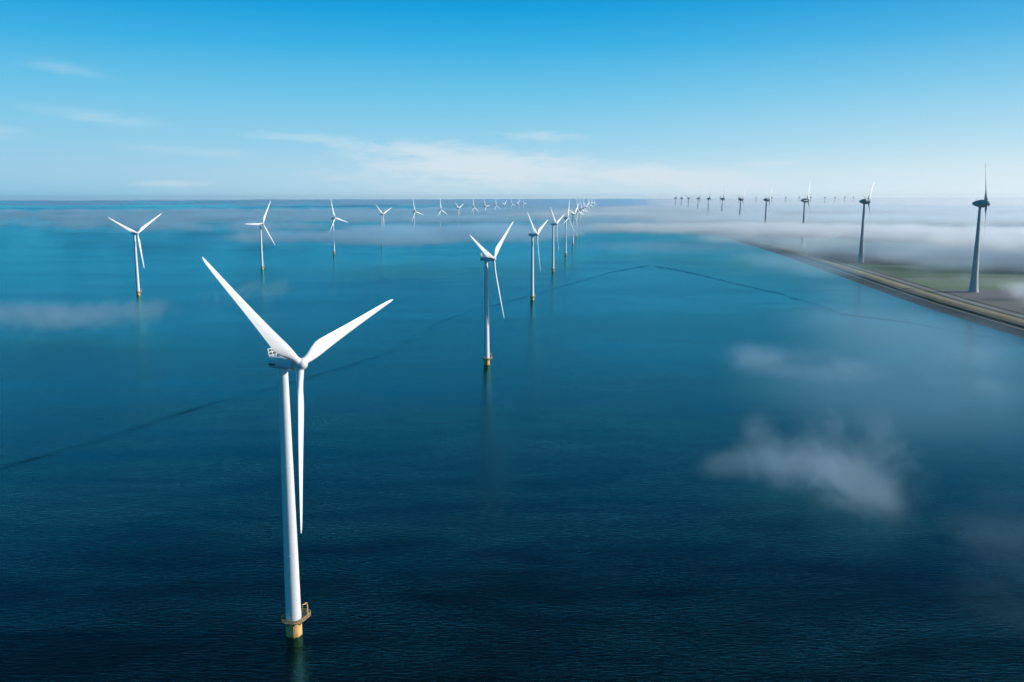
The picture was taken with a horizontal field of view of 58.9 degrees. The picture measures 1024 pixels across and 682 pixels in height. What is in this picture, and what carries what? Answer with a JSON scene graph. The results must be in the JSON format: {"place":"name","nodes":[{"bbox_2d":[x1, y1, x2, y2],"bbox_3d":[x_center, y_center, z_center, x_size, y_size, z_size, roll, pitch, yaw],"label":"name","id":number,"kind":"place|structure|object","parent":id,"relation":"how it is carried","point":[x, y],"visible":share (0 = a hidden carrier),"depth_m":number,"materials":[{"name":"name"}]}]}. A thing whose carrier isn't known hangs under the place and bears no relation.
{"place":"outdoors","nodes":[
{"label":"outdoors","id":0,"kind":"place"},
{"bbox_2d":[0,200,1023,681],"bbox_3d":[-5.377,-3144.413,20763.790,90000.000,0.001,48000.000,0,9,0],"label":"water","id":1,"kind":"structure","parent":0,"point":[650,472],"depth_m":518.74,"materials":[{"name":"blue liquid"}]},
{"bbox_2d":[108,214,160,295],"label":"offshore wind turbine","id":2,"kind":"object","parent":1,"relation":"in","point":[135,233],"visible":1,"depth_m":1382.50,"materials":[{"name":"white paint"}]},
{"bbox_2d":[249,201,273,269],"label":"offshore wind turbine","id":3,"kind":"object","parent":1,"relation":"in","point":[261,250],"visible":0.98,"depth_m":1880.83,"materials":[{"name":"white paint"}]},
{"bbox_2d":[202,257,392,637],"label":"offshore wind turbine","id":4,"kind":"object","parent":1,"relation":"in","point":[284,358],"visible":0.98,"depth_m":300.25,"materials":[{"name":"white paint"}]},
{"bbox_2d":[0,265,651,473],"bbox_3d":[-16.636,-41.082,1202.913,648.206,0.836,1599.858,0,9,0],"label":"wake","id":5,"kind":"object","parent":1,"relation":"on","point":[407,340],"visible":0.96,"depth_m":677.93,"materials":[{"name":"liquid"}]},
{"bbox_2d":[329,201,346,253],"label":"offshore wind turbine","id":6,"kind":"object","parent":1,"relation":"in","point":[333,220],"visible":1,"depth_m":2376.57,"materials":[{"name":"white paint"}]},
{"bbox_2d":[376,205,390,243],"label":"offshore wind turbine","id":7,"kind":"object","parent":1,"relation":"in","point":[382,242],"visible":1,"depth_m":2877.00,"materials":[{"name":"white paint"}]},
{"bbox_2d":[412,201,422,236],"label":"offshore wind turbine","id":8,"kind":"object","parent":1,"relation":"in","point":[413,218],"visible":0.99,"depth_m":3376.48,"materials":[{"name":"white paint"}]},
{"bbox_2d":[437,199,444,231],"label":"offshore wind turbine","id":9,"kind":"object","parent":1,"relation":"in","point":[439,217],"visible":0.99,"depth_m":3875.45,"materials":[{"name":"white paint"}]},
{"bbox_2d":[456,204,461,227],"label":"offshore wind turbine","id":10,"kind":"object","parent":1,"relation":"in","point":[457,215],"visible":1,"depth_m":4373.63,"materials":[{"name":"white paint"}]},
{"bbox_2d":[470,221,513,364],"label":"offshore wind turbine","id":11,"kind":"object","parent":1,"relation":"in","point":[487,257],"visible":1,"depth_m":802.67,"materials":[{"name":"white paint"}]},
{"bbox_2d":[528,214,548,300],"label":"offshore wind turbine","id":12,"kind":"object","parent":1,"relation":"in","point":[532,293],"visible":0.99,"depth_m":1307.94,"materials":[{"name":"white paint"}]},
{"bbox_2d":[551,209,564,271],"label":"offshore wind turbine","id":13,"kind":"object","parent":1,"relation":"in","point":[553,224],"visible":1,"depth_m":1813.72,"materials":[{"name":"white paint"}]},
{"bbox_2d":[564,201,571,254],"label":"offshore wind turbine","id":14,"kind":"object","parent":1,"relation":"in","point":[565,218],"visible":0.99,"depth_m":2322.59,"materials":[{"name":"white paint"}]},
{"bbox_2d":[570,204,578,244],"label":"offshore wind turbine","id":15,"kind":"object","parent":1,"relation":"in","point":[573,214],"visible":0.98,"depth_m":2827.09,"materials":[{"name":"white paint"}]},
{"bbox_2d":[575,204,583,237],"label":"offshore wind turbine","id":16,"kind":"object","parent":1,"relation":"in","point":[576,219],"visible":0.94,"depth_m":3330.76,"materials":[{"name":"white paint"}]},
{"bbox_2d":[579,200,586,231],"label":"offshore wind turbine","id":17,"kind":"object","parent":1,"relation":"in","point":[580,217],"visible":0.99,"depth_m":3836.23,"materials":[{"name":"white paint"}]},
{"bbox_2d":[650,265,1023,341],"bbox_3d":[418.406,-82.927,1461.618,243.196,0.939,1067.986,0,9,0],"label":"wake","id":18,"kind":"object","parent":1,"relation":"on","point":[824,306],"visible":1,"depth_m":1173.48,"materials":[{"name":"liquid"}]},
{"bbox_2d":[0,0,1023,200],"label":"sky","id":19,"kind":"structure","parent":0,"point":[101,100],"materials":[{"name":"blue"}]},
{"bbox_2d":[574,199,1023,313],"bbox_3d":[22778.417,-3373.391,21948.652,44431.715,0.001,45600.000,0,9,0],"label":"land","id":20,"kind":"structure","parent":0,"point":[925,213],"depth_m":6704.46,"materials":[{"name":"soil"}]},
{"bbox_2d":[707,196,710,222],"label":"onshore wind turbine","id":21,"kind":"object","parent":20,"relation":"on","point":[708,210],"visible":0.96,"depth_m":5067.19,"materials":[{"name":"grey metal"}]},
{"bbox_2d":[720,196,724,226],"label":"onshore wind turbine","id":22,"kind":"object","parent":20,"relation":"on","point":[721,223],"visible":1,"depth_m":4454.81,"materials":[{"name":"grey metal"}]},
{"bbox_2d":[857,181,874,262],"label":"onshore wind turbine","id":23,"kind":"object","parent":20,"relation":"on","point":[861,247],"visible":1,"depth_m":2020.45,"materials":[{"name":"grey metal"}]},
{"bbox_2d":[968,163,993,291],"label":"onshore wind turbine","id":24,"kind":"object","parent":20,"relation":"on","point":[981,204],"visible":1,"depth_m":1390.14,"materials":[{"name":"metal"}]},
{"bbox_2d":[656,205,1023,337],"bbox_3d":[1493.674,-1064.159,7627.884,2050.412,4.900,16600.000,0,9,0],"label":"dike","id":25,"kind":"structure","parent":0,"point":[976,319],"depth_m":1357.69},
{"bbox_2d":[660,205,1023,325],"bbox_3d":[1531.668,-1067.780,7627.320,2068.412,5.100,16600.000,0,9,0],"label":"dike crest","id":26,"kind":"object","parent":25,"relation":"attached to","point":[1011,319],"visible":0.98,"depth_m":1462.99,"materials":[{"name":"grey concrete"}]},
{"bbox_2d":[680,195,685,215],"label":"onshore wind turbine","id":27,"kind":"object","parent":26,"relation":"on","point":[681,198],"visible":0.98,"depth_m":6904.25,"materials":[{"name":"grey metal"}]},
{"bbox_2d":[659,205,1023,328],"bbox_3d":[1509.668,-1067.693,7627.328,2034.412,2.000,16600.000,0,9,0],"label":"dike slope","id":28,"kind":"structure","parent":0,"point":[961,309],"depth_m":1391.64,"materials":[{"name":"grey plant"}]},
{"bbox_2d":[662,205,1023,314],"bbox_3d":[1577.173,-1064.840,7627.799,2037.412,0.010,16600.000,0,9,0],"label":"verge","id":29,"kind":"structure","parent":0,"point":[890,276],"depth_m":1597.80,"materials":[{"name":"green plant"}]},
{"bbox_2d":[663,208,1023,329],"bbox_3d":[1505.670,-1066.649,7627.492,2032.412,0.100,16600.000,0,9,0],"label":"dike path","id":30,"kind":"structure","parent":0,"point":[884,286],"depth_m":1409.10,"materials":[{"name":"grey asphalt"}]},
{"bbox_2d":[666,206,1023,317],"bbox_3d":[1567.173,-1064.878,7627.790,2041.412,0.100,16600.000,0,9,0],"label":"road","id":31,"kind":"structure","parent":0,"point":[969,301],"depth_m":1577.98,"materials":[{"name":"grey asphalt"}]},
{"bbox_2d":[666,207,1023,319],"bbox_3d":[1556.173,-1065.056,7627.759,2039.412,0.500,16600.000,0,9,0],"label":"ditch bank","id":32,"kind":"structure","parent":0,"point":[889,279],"depth_m":1541.39,"materials":[{"name":"plant"}]},
{"bbox_2d":[687,196,693,217],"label":"onshore wind turbine","id":33,"kind":"object","parent":32,"relation":"on","point":[688,198],"visible":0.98,"depth_m":6290.83,"materials":[{"name":"grey metal"}]},
{"bbox_2d":[729,228,1023,238],"bbox_3d":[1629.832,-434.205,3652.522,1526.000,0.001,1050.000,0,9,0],"label":"field","id":34,"kind":"structure","parent":0,"point":[990,233],"depth_m":3612.59,"materials":[{"name":"green plant"}]},
{"bbox_2d":[738,190,745,231],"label":"onshore wind turbine","id":35,"kind":"object","parent":34,"relation":"on","point":[739,224],"visible":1,"depth_m":3841.89,"materials":[{"name":"grey metal"}]},
{"bbox_2d":[763,188,772,237],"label":"onshore wind turbine","id":36,"kind":"object","parent":34,"relation":"on","point":[766,199],"visible":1,"depth_m":3229.44,"materials":[{"name":"grey metal"}]},
{"bbox_2d":[767,240,1020,249],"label":"field","id":37,"kind":"structure","parent":0,"point":[882,245],"depth_m":2742.15,"materials":[{"name":"green plant"}]},
{"bbox_2d":[800,186,811,247],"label":"onshore wind turbine","id":38,"kind":"object","parent":37,"relation":"on","point":[804,200],"visible":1,"depth_m":2617.65,"materials":[{"name":"grey metal"}]},
{"bbox_2d":[825,250,1023,263],"bbox_3d":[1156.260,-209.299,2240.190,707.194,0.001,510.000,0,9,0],"label":"field","id":39,"kind":"structure","parent":0,"point":[941,256],"depth_m":2233.36,"materials":[{"name":"green plant"}]},
{"bbox_2d":[854,264,1023,277],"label":"field","id":40,"kind":"structure","parent":0,"point":[930,270],"depth_m":1788.78,"materials":[{"name":"green plant"}]},
{"bbox_2d":[905,279,1023,289],"bbox_3d":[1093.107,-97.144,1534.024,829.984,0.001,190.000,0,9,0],"label":"field","id":41,"kind":"structure","parent":0,"point":[983,284],"depth_m":1539.17,"materials":[{"name":"green plant"}]},
{"bbox_2d":[976,300,1023,312],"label":"field","id":42,"kind":"structure","parent":0,"point":[1016,305],"depth_m":1252.19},
{"bbox_2d":[999,271,1023,275],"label":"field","id":43,"kind":"structure","parent":0,"point":[1020,273],"depth_m":1760.88,"materials":[{"name":"green plant"}]}
]}

